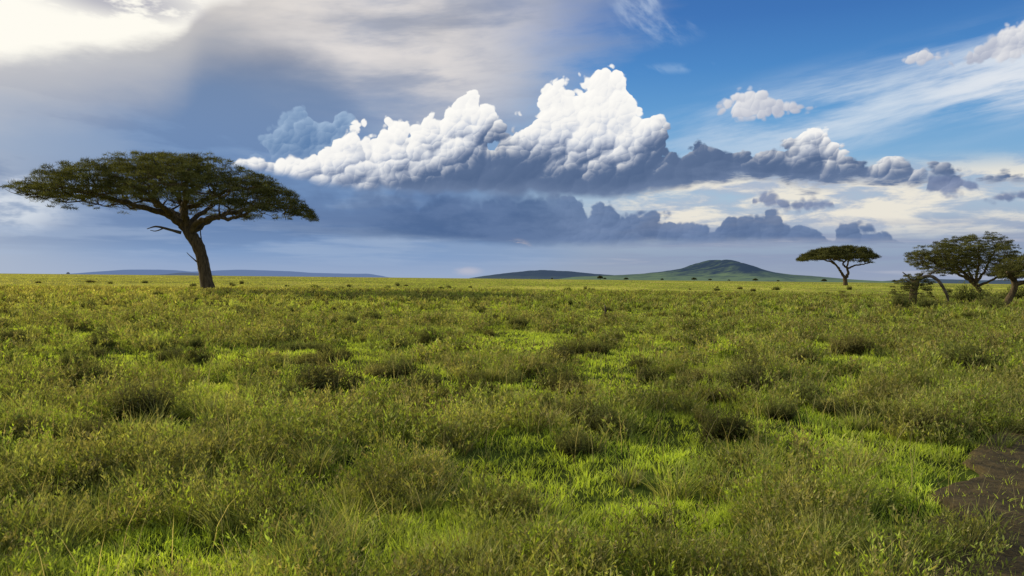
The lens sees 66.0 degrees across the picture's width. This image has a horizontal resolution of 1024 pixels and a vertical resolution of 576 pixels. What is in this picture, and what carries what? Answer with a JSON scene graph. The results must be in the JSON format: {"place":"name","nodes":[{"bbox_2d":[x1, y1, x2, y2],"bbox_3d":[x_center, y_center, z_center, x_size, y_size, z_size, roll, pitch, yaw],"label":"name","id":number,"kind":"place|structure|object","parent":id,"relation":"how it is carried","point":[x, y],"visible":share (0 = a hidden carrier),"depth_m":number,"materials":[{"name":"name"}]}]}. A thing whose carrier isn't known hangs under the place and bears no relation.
{"place":"outdoors","nodes":[
{"label":"outdoors","id":0,"kind":"place"},
{"bbox_2d":[161,272,219,275],"bbox_3d":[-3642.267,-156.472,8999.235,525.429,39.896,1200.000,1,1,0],"label":"distant rise","id":1,"kind":"structure","parent":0,"point":[185,273],"depth_m":8690.11,"materials":[{"name":"blue"}]},
{"bbox_2d":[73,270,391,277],"bbox_3d":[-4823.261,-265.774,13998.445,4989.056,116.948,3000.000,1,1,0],"label":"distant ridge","id":2,"kind":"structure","parent":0,"point":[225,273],"depth_m":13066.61,"materials":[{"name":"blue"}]},
{"bbox_2d":[0,273,1023,575],"bbox_3d":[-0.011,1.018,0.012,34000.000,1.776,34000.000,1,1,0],"label":"ground","id":3,"kind":"structure","parent":0,"point":[636,489],"depth_m":8.47,"materials":[{"name":"green plant"}]},
{"bbox_2d":[0,323,30,344],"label":"shrub","id":4,"kind":"object","parent":3,"relation":"on","point":[9,335],"visible":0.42,"depth_m":19.52,"materials":[{"name":"green plant"}]},
{"bbox_2d":[4,387,41,404],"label":"shrub","id":5,"kind":"object","parent":3,"relation":"on","point":[21,395],"visible":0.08,"depth_m":10.99,"materials":[{"name":"green plant"}]},
{"bbox_2d":[7,367,55,387],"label":"shrub","id":6,"kind":"object","parent":3,"relation":"on","point":[40,377],"visible":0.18,"depth_m":11.89,"materials":[{"name":"green plant"}]},
{"bbox_2d":[15,418,67,444],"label":"shrub","id":7,"kind":"object","parent":3,"relation":"on","point":[39,430],"visible":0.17,"depth_m":8.03,"materials":[{"name":"green plant"}]},
{"bbox_2d":[46,373,81,391],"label":"shrub","id":8,"kind":"object","parent":3,"relation":"on","point":[63,383],"visible":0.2,"depth_m":12.14,"materials":[{"name":"green plant"}]},
{"bbox_2d":[64,321,79,330],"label":"shrub","id":9,"kind":"object","parent":3,"relation":"on","point":[71,328],"visible":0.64,"depth_m":24.77,"materials":[{"name":"green plant"}]},
{"bbox_2d":[51,347,100,368],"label":"shrub","id":10,"kind":"object","parent":3,"relation":"on","point":[66,357],"visible":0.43,"depth_m":15.25,"materials":[{"name":"green plant"}]},
{"bbox_2d":[41,407,121,445],"bbox_3d":[-4.379,1.437,8.084,0.849,0.463,0.492,1,1,7],"label":"shrub","id":11,"kind":"object","parent":3,"relation":"on","point":[88,426],"visible":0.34,"depth_m":8.02,"materials":[{"name":"green plant"}]},
{"bbox_2d":[79,300,96,308],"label":"shrub","id":12,"kind":"object","parent":3,"relation":"on","point":[83,303],"visible":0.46,"depth_m":40.44,"materials":[{"name":"green plant"}]},
{"bbox_2d":[54,351,132,386],"bbox_3d":[-6.673,1.321,12.581,1.134,0.742,0.660,0,1,-23],"label":"shrub","id":13,"kind":"object","parent":3,"relation":"on","point":[87,368],"visible":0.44,"depth_m":12.53,"materials":[{"name":"green plant"}]},
{"bbox_2d":[86,345,107,357],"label":"shrub","id":14,"kind":"object","parent":3,"relation":"on","point":[99,352],"visible":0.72,"depth_m":16.99,"materials":[{"name":"green plant"}]},
{"bbox_2d":[82,330,114,350],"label":"shrub","id":15,"kind":"object","parent":3,"relation":"on","point":[96,340],"visible":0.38,"depth_m":18.59,"materials":[{"name":"green plant"}]},
{"bbox_2d":[89,326,119,338],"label":"shrub","id":16,"kind":"object","parent":3,"relation":"on","point":[101,331],"visible":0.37,"depth_m":21.43,"materials":[{"name":"green plant"}]},
{"bbox_2d":[98,368,182,421],"bbox_3d":[-4.494,1.306,9.680,0.737,0.725,1.109,1,1,42],"label":"shrub","id":17,"kind":"object","parent":3,"relation":"on","point":[125,396],"visible":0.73,"depth_m":9.57,"materials":[{"name":"green plant"}]},
{"bbox_2d":[136,316,170,329],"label":"shrub","id":18,"kind":"object","parent":3,"relation":"on","point":[150,320],"visible":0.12,"depth_m":24.22,"materials":[{"name":"green plant"}]},
{"bbox_2d":[0,150,319,288],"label":"acacia tree","id":19,"kind":"object","parent":3,"relation":"on","point":[190,183],"visible":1,"depth_m":84.54,"materials":[{"name":"green plant"}]},
{"bbox_2d":[136,335,184,351],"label":"shrub","id":20,"kind":"object","parent":3,"relation":"on","point":[162,343],"visible":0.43,"depth_m":18.65,"materials":[{"name":"green plant"}]},
{"bbox_2d":[150,343,186,361],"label":"shrub","id":21,"kind":"object","parent":3,"relation":"on","point":[168,352],"visible":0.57,"depth_m":16.52,"materials":[{"name":"green plant"}]},
{"bbox_2d":[181,303,198,312],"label":"shrub","id":22,"kind":"object","parent":3,"relation":"on","point":[188,306],"visible":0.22,"depth_m":36.14,"materials":[{"name":"green plant"}]},
{"bbox_2d":[179,333,205,348],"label":"shrub","id":23,"kind":"object","parent":3,"relation":"on","point":[195,343],"visible":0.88,"depth_m":18.96,"materials":[{"name":"green plant"}]},
{"bbox_2d":[171,344,215,365],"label":"shrub","id":24,"kind":"object","parent":3,"relation":"on","point":[195,355],"visible":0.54,"depth_m":15.48,"materials":[{"name":"green plant"}]},
{"bbox_2d":[156,411,241,438],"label":"shrub","id":25,"kind":"object","parent":3,"relation":"on","point":[205,422],"visible":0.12,"depth_m":8.58,"materials":[{"name":"green plant"}]},
{"bbox_2d":[196,407,245,426],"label":"shrub","id":26,"kind":"object","parent":3,"relation":"on","point":[231,415],"visible":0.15,"depth_m":9.13,"materials":[{"name":"green plant"}]},
{"bbox_2d":[241,393,285,413],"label":"shrub","id":27,"kind":"object","parent":3,"relation":"on","point":[257,401],"visible":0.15,"depth_m":10.27,"materials":[{"name":"green plant"}]},
{"bbox_2d":[260,354,284,364],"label":"shrub","id":28,"kind":"object","parent":3,"relation":"on","point":[279,360],"visible":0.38,"depth_m":16.31,"materials":[{"name":"green plant"}]},
{"bbox_2d":[272,326,301,338],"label":"shrub","id":29,"kind":"object","parent":3,"relation":"on","point":[290,331],"visible":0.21,"depth_m":22.32,"materials":[{"name":"green plant"}]},
{"bbox_2d":[274,381,304,396],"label":"shrub","id":30,"kind":"object","parent":3,"relation":"on","point":[290,387],"visible":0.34,"depth_m":11.62,"materials":[{"name":"green plant"}]},
{"bbox_2d":[273,339,306,351],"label":"shrub","id":31,"kind":"object","parent":3,"relation":"on","point":[295,347],"visible":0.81,"depth_m":19.28,"materials":[{"name":"green plant"}]},
{"bbox_2d":[283,305,306,312],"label":"shrub","id":32,"kind":"object","parent":3,"relation":"on","point":[292,309],"visible":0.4,"depth_m":38.14,"materials":[{"name":"green plant"}]},
{"bbox_2d":[284,359,325,393],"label":"shrub","id":33,"kind":"object","parent":3,"relation":"on","point":[298,377],"visible":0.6,"depth_m":12.18,"materials":[{"name":"green plant"}]},
{"bbox_2d":[286,351,324,365],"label":"shrub","id":34,"kind":"object","parent":3,"relation":"on","point":[308,358],"visible":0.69,"depth_m":16.62,"materials":[{"name":"green plant"}]},
{"bbox_2d":[303,334,320,342],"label":"shrub","id":35,"kind":"object","parent":3,"relation":"on","point":[307,340],"visible":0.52,"depth_m":21.42,"materials":[{"name":"green plant"}]},
{"bbox_2d":[298,340,333,351],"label":"shrub","id":36,"kind":"object","parent":3,"relation":"on","point":[311,346],"visible":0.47,"depth_m":19.54,"materials":[{"name":"green plant"}]},
{"bbox_2d":[315,342,331,353],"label":"shrub","id":37,"kind":"object","parent":3,"relation":"on","point":[321,347],"visible":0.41,"depth_m":18.04,"materials":[{"name":"green plant"}]},
{"bbox_2d":[318,313,338,325],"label":"shrub","id":38,"kind":"object","parent":3,"relation":"on","point":[334,320],"visible":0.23,"depth_m":27.95,"materials":[{"name":"green plant"}]},
{"bbox_2d":[301,355,370,392],"bbox_3d":[-2.846,1.377,12.484,1.184,0.619,1.176,0,1,-28],"label":"shrub","id":39,"kind":"object","parent":3,"relation":"on","point":[332,374],"visible":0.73,"depth_m":12.31,"materials":[{"name":"green plant"}]},
{"bbox_2d":[316,341,355,364],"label":"shrub","id":40,"kind":"object","parent":3,"relation":"on","point":[337,353],"visible":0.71,"depth_m":16.68,"materials":[{"name":"green plant"}]},
{"bbox_2d":[343,311,362,323],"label":"shrub","id":41,"kind":"object","parent":3,"relation":"on","point":[351,318],"visible":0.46,"depth_m":28.47,"materials":[{"name":"green plant"}]},
{"bbox_2d":[364,311,382,319],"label":"shrub","id":42,"kind":"object","parent":3,"relation":"on","point":[375,315],"visible":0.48,"depth_m":32.72,"materials":[{"name":"green plant"}]},
{"bbox_2d":[364,365,390,377],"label":"shrub","id":43,"kind":"object","parent":3,"relation":"on","point":[379,371],"visible":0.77,"depth_m":13.94,"materials":[{"name":"green plant"}]},
{"bbox_2d":[388,336,411,347],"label":"shrub","id":44,"kind":"object","parent":3,"relation":"on","point":[391,341],"visible":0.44,"depth_m":19.53,"materials":[{"name":"green plant"}]},
{"bbox_2d":[382,351,421,377],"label":"shrub","id":45,"kind":"object","parent":3,"relation":"on","point":[398,368],"visible":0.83,"depth_m":14.12,"materials":[{"name":"green plant"}]},
{"bbox_2d":[383,385,426,408],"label":"shrub","id":46,"kind":"object","parent":3,"relation":"on","point":[398,399],"visible":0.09,"depth_m":10.72,"materials":[{"name":"green plant"}]},
{"bbox_2d":[377,404,433,429],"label":"shrub","id":47,"kind":"object","parent":3,"relation":"on","point":[396,416],"visible":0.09,"depth_m":9.23,"materials":[{"name":"green plant"}]},
{"bbox_2d":[393,366,443,390],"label":"shrub","id":48,"kind":"object","parent":3,"relation":"on","point":[437,379],"visible":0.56,"depth_m":12.75,"materials":[{"name":"green plant"}]},
{"bbox_2d":[413,330,435,344],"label":"shrub","id":49,"kind":"object","parent":3,"relation":"on","point":[424,338],"visible":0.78,"depth_m":20.40,"materials":[{"name":"green plant"}]},
{"bbox_2d":[419,324,445,342],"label":"shrub","id":50,"kind":"object","parent":3,"relation":"on","point":[427,334],"visible":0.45,"depth_m":20.71,"materials":[{"name":"green plant"}]},
{"bbox_2d":[436,381,458,398],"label":"shrub","id":51,"kind":"object","parent":3,"relation":"on","point":[446,391],"visible":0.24,"depth_m":11.47,"materials":[{"name":"green plant"}]},
{"bbox_2d":[448,338,477,352],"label":"shrub","id":52,"kind":"object","parent":3,"relation":"on","point":[459,347],"visible":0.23,"depth_m":18.25,"materials":[{"name":"green plant"}]},
{"bbox_2d":[458,372,483,394],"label":"shrub","id":53,"kind":"object","parent":3,"relation":"on","point":[472,382],"visible":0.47,"depth_m":12.30,"materials":[{"name":"green plant"}]},
{"bbox_2d":[466,361,487,370],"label":"shrub","id":54,"kind":"object","parent":3,"relation":"on","point":[472,362],"visible":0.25,"depth_m":15.23,"materials":[{"name":"green plant"}]},
{"bbox_2d":[477,380,497,393],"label":"shrub","id":55,"kind":"object","parent":3,"relation":"on","point":[491,387],"visible":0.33,"depth_m":12.37,"materials":[{"name":"green plant"}]},
{"bbox_2d":[480,329,495,336],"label":"shrub","id":56,"kind":"object","parent":3,"relation":"on","point":[491,333],"visible":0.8,"depth_m":24.70,"materials":[{"name":"green plant"}]},
{"bbox_2d":[505,366,524,385],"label":"shrub","id":57,"kind":"object","parent":3,"relation":"on","point":[515,376],"visible":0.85,"depth_m":13.53,"materials":[{"name":"green plant"}]},
{"bbox_2d":[508,315,529,327],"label":"shrub","id":58,"kind":"object","parent":3,"relation":"on","point":[521,322],"visible":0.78,"depth_m":28.35,"materials":[{"name":"green plant"}]},
{"bbox_2d":[518,387,558,411],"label":"shrub","id":59,"kind":"object","parent":3,"relation":"on","point":[547,395],"visible":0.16,"depth_m":10.46,"materials":[{"name":"green plant"}]},
{"bbox_2d":[533,362,588,391],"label":"shrub","id":60,"kind":"object","parent":3,"relation":"on","point":[552,378],"visible":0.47,"depth_m":12.49,"materials":[{"name":"green plant"}]},
{"bbox_2d":[544,339,579,363],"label":"shrub","id":61,"kind":"object","parent":3,"relation":"on","point":[563,346],"visible":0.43,"depth_m":16.97,"materials":[{"name":"green plant"}]},
{"bbox_2d":[550,377,587,394],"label":"shrub","id":62,"kind":"object","parent":3,"relation":"on","point":[568,388],"visible":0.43,"depth_m":12.01,"materials":[{"name":"green plant"}]},
{"bbox_2d":[564,326,576,334],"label":"shrub","id":63,"kind":"object","parent":3,"relation":"on","point":[568,329],"visible":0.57,"depth_m":25.92,"materials":[{"name":"green plant"}]},
{"bbox_2d":[552,335,590,355],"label":"shrub","id":64,"kind":"object","parent":3,"relation":"on","point":[580,348],"visible":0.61,"depth_m":18.51,"materials":[{"name":"green plant"}]},
{"bbox_2d":[551,423,605,457],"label":"shrub","id":65,"kind":"object","parent":3,"relation":"on","point":[566,443],"visible":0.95,"depth_m":8.16,"materials":[{"name":"green plant"}]},
{"bbox_2d":[549,387,608,428],"bbox_3d":[0.796,1.461,9.628,0.580,0.473,0.871,0,1,-43],"label":"shrub","id":66,"kind":"object","parent":3,"relation":"on","point":[576,408],"visible":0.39,"depth_m":9.49,"materials":[{"name":"green plant"}]},
{"bbox_2d":[583,337,612,353],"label":"shrub","id":67,"kind":"object","parent":3,"relation":"on","point":[595,347],"visible":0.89,"depth_m":19.04,"materials":[{"name":"green plant"}]},
{"bbox_2d":[580,400,634,438],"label":"shrub","id":68,"kind":"object","parent":3,"relation":"on","point":[598,417],"visible":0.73,"depth_m":9.01,"materials":[{"name":"green plant"}]},
{"bbox_2d":[600,327,624,342],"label":"shrub","id":69,"kind":"object","parent":3,"relation":"on","point":[618,335],"visible":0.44,"depth_m":22.91,"materials":[{"name":"green plant"}]},
{"bbox_2d":[626,353,653,369],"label":"shrub","id":70,"kind":"object","parent":3,"relation":"on","point":[640,361],"visible":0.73,"depth_m":15.87,"materials":[{"name":"green plant"}]},
{"bbox_2d":[632,365,670,383],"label":"shrub","id":71,"kind":"object","parent":3,"relation":"on","point":[642,372],"visible":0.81,"depth_m":13.50,"materials":[{"name":"green plant"}]},
{"bbox_2d":[656,372,692,391],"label":"shrub","id":72,"kind":"object","parent":3,"relation":"on","point":[675,382],"visible":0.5,"depth_m":12.44,"materials":[{"name":"green plant"}]},
{"bbox_2d":[675,365,716,386],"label":"shrub","id":73,"kind":"object","parent":3,"relation":"on","point":[696,371],"visible":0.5,"depth_m":12.81,"materials":[{"name":"green plant"}]},
{"bbox_2d":[692,401,710,423],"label":"shrub","id":74,"kind":"object","parent":3,"relation":"on","point":[697,414],"visible":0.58,"depth_m":9.85,"materials":[{"name":"green plant"}]},
{"bbox_2d":[697,385,741,401],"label":"shrub","id":75,"kind":"object","parent":3,"relation":"on","point":[716,396],"visible":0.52,"depth_m":11.40,"materials":[{"name":"green plant"}]},
{"bbox_2d":[694,402,754,442],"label":"shrub","id":76,"kind":"object","parent":3,"relation":"on","point":[717,427],"visible":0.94,"depth_m":8.71,"materials":[{"name":"green plant"}]},
{"bbox_2d":[733,411,756,437],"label":"shrub","id":77,"kind":"object","parent":3,"relation":"on","point":[744,425],"visible":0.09,"depth_m":8.89,"materials":[{"name":"green plant"}]},
{"bbox_2d":[728,345,774,364],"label":"shrub","id":78,"kind":"object","parent":3,"relation":"on","point":[751,354],"visible":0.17,"depth_m":15.04,"materials":[{"name":"green plant"}]},
{"bbox_2d":[721,355,784,394],"bbox_3d":[3.780,1.369,12.234,0.845,0.652,1.104,0,1,-25],"label":"shrub","id":79,"kind":"object","parent":3,"relation":"on","point":[747,374],"visible":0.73,"depth_m":12.21,"materials":[{"name":"green plant"}]},
{"bbox_2d":[738,353,775,366],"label":"shrub","id":80,"kind":"object","parent":3,"relation":"on","point":[755,361],"visible":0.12,"depth_m":14.90,"materials":[{"name":"green plant"}]},
{"bbox_2d":[760,396,799,420],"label":"shrub","id":81,"kind":"object","parent":3,"relation":"on","point":[778,411],"visible":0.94,"depth_m":9.95,"materials":[{"name":"green plant"}]},
{"bbox_2d":[769,371,791,381],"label":"shrub","id":82,"kind":"object","parent":3,"relation":"on","point":[780,377],"visible":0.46,"depth_m":13.80,"materials":[{"name":"green plant"}]},
{"bbox_2d":[791,345,818,363],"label":"shrub","id":83,"kind":"object","parent":3,"relation":"on","point":[811,355],"visible":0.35,"depth_m":16.72,"materials":[{"name":"green plant"}]},
{"bbox_2d":[786,374,824,407],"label":"shrub","id":84,"kind":"object","parent":3,"relation":"on","point":[810,389],"visible":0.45,"depth_m":11.19,"materials":[{"name":"green plant"}]},
{"bbox_2d":[795,244,880,284],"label":"acacia tree","id":85,"kind":"object","parent":3,"relation":"on","point":[849,253],"visible":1,"depth_m":222.19,"materials":[{"name":"green plant"}]},
{"bbox_2d":[810,390,866,415],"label":"shrub","id":86,"kind":"object","parent":3,"relation":"on","point":[819,405],"visible":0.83,"depth_m":10.39,"materials":[{"name":"green plant"}]},
{"bbox_2d":[826,331,879,354],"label":"shrub","id":87,"kind":"object","parent":3,"relation":"on","point":[851,345],"visible":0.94,"depth_m":19.72,"materials":[{"name":"green plant"}]},
{"bbox_2d":[848,382,892,399],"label":"shrub","id":88,"kind":"object","parent":3,"relation":"on","point":[860,385],"visible":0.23,"depth_m":11.71,"materials":[{"name":"green plant"}]},
{"bbox_2d":[889,290,914,307],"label":"shrub","id":89,"kind":"object","parent":3,"relation":"on","point":[896,300],"visible":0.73,"depth_m":53.58,"materials":[{"name":"green plant"}]},
{"bbox_2d":[890,267,949,305],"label":"broken tree","id":90,"kind":"object","parent":3,"relation":"on","point":[915,284],"visible":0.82,"depth_m":61.82,"materials":[{"name":"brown wood"}]},
{"bbox_2d":[888,395,962,440],"bbox_3d":[4.944,1.536,9.336,0.962,0.579,0.640,1,1,1],"label":"shrub","id":91,"kind":"object","parent":3,"relation":"on","point":[930,414],"visible":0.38,"depth_m":9.30,"materials":[{"name":"green plant"}]},
{"bbox_2d":[918,295,937,308],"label":"shrub","id":92,"kind":"object","parent":3,"relation":"on","point":[924,303],"visible":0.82,"depth_m":52.95,"materials":[{"name":"green plant"}]},
{"bbox_2d":[920,336,940,348],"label":"shrub","id":93,"kind":"object","parent":3,"relation":"on","point":[923,342],"visible":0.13,"depth_m":20.64,"materials":[{"name":"green plant"}]},
{"bbox_2d":[903,231,1021,295],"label":"acacia tree","id":94,"kind":"object","parent":3,"relation":"on","point":[961,258],"visible":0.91,"depth_m":94.60,"materials":[{"name":"green plant"}]},
{"bbox_2d":[945,390,985,408],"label":"shrub","id":95,"kind":"object","parent":3,"relation":"on","point":[963,399],"visible":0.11,"depth_m":11.10,"materials":[{"name":"green plant"}]},
{"bbox_2d":[924,339,1007,372],"bbox_3d":[9.173,1.411,16.085,0.927,0.804,1.709,0,1,-23],"label":"shrub","id":96,"kind":"object","parent":3,"relation":"on","point":[966,356],"visible":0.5,"depth_m":15.80,"materials":[{"name":"green plant"}]},
{"bbox_2d":[955,416,988,437],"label":"shrub","id":97,"kind":"object","parent":3,"relation":"on","point":[976,424],"visible":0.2,"depth_m":9.34,"materials":[{"name":"green plant"}]},
{"bbox_2d":[963,312,980,317],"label":"shrub","id":98,"kind":"object","parent":3,"relation":"on","point":[969,314],"visible":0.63,"depth_m":40.09,"materials":[{"name":"green plant"}]},
{"bbox_2d":[947,281,1005,302],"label":"shrub","id":99,"kind":"object","parent":3,"relation":"on","point":[961,295],"visible":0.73,"depth_m":67.80,"materials":[{"name":"green plant"}]},
{"bbox_2d":[975,293,1005,309],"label":"shrub","id":100,"kind":"object","parent":3,"relation":"on","point":[992,301],"visible":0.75,"depth_m":52.09,"materials":[{"name":"green plant"}]},
{"bbox_2d":[988,254,1023,306],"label":"acacia tree","id":101,"kind":"object","parent":3,"relation":"on","point":[1014,273],"visible":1,"depth_m":60.43,"materials":[{"name":"green plant"}]},
{"bbox_2d":[997,285,1023,298],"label":"shrub","id":102,"kind":"object","parent":3,"relation":"on","point":[1018,294],"visible":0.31,"depth_m":81.73,"materials":[{"name":"green plant"}]},
{"bbox_2d":[998,419,1023,433],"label":"shrub","id":103,"kind":"object","parent":3,"relation":"on","point":[1021,428],"visible":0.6,"depth_m":9.38,"materials":[{"name":"green plant"}]},
{"bbox_2d":[0,0,1023,280],"label":"sky","id":104,"kind":"structure","parent":0,"point":[423,138],"materials":[{"name":"blue"}]},
{"bbox_2d":[474,270,605,278],"bbox_3d":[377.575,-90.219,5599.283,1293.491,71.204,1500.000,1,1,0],"label":"ridge","id":105,"kind":"structure","parent":0,"point":[542,274],"depth_m":5163.00,"materials":[{"name":"blue"}]},
{"bbox_2d":[562,260,904,282],"bbox_3d":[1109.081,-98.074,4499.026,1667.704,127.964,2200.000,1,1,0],"label":"hill","id":106,"kind":"structure","parent":0,"point":[722,270],"depth_m":3781.21,"materials":[{"name":"green plant"}]},
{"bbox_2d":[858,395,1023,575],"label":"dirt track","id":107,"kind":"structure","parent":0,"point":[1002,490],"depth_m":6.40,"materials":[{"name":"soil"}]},
{"bbox_2d":[891,279,1021,283],"bbox_3d":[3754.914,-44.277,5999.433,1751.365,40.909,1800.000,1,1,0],"label":"distant slope","id":108,"kind":"structure","parent":0,"point":[967,282],"depth_m":5509.38,"materials":[{"name":"green plant"}]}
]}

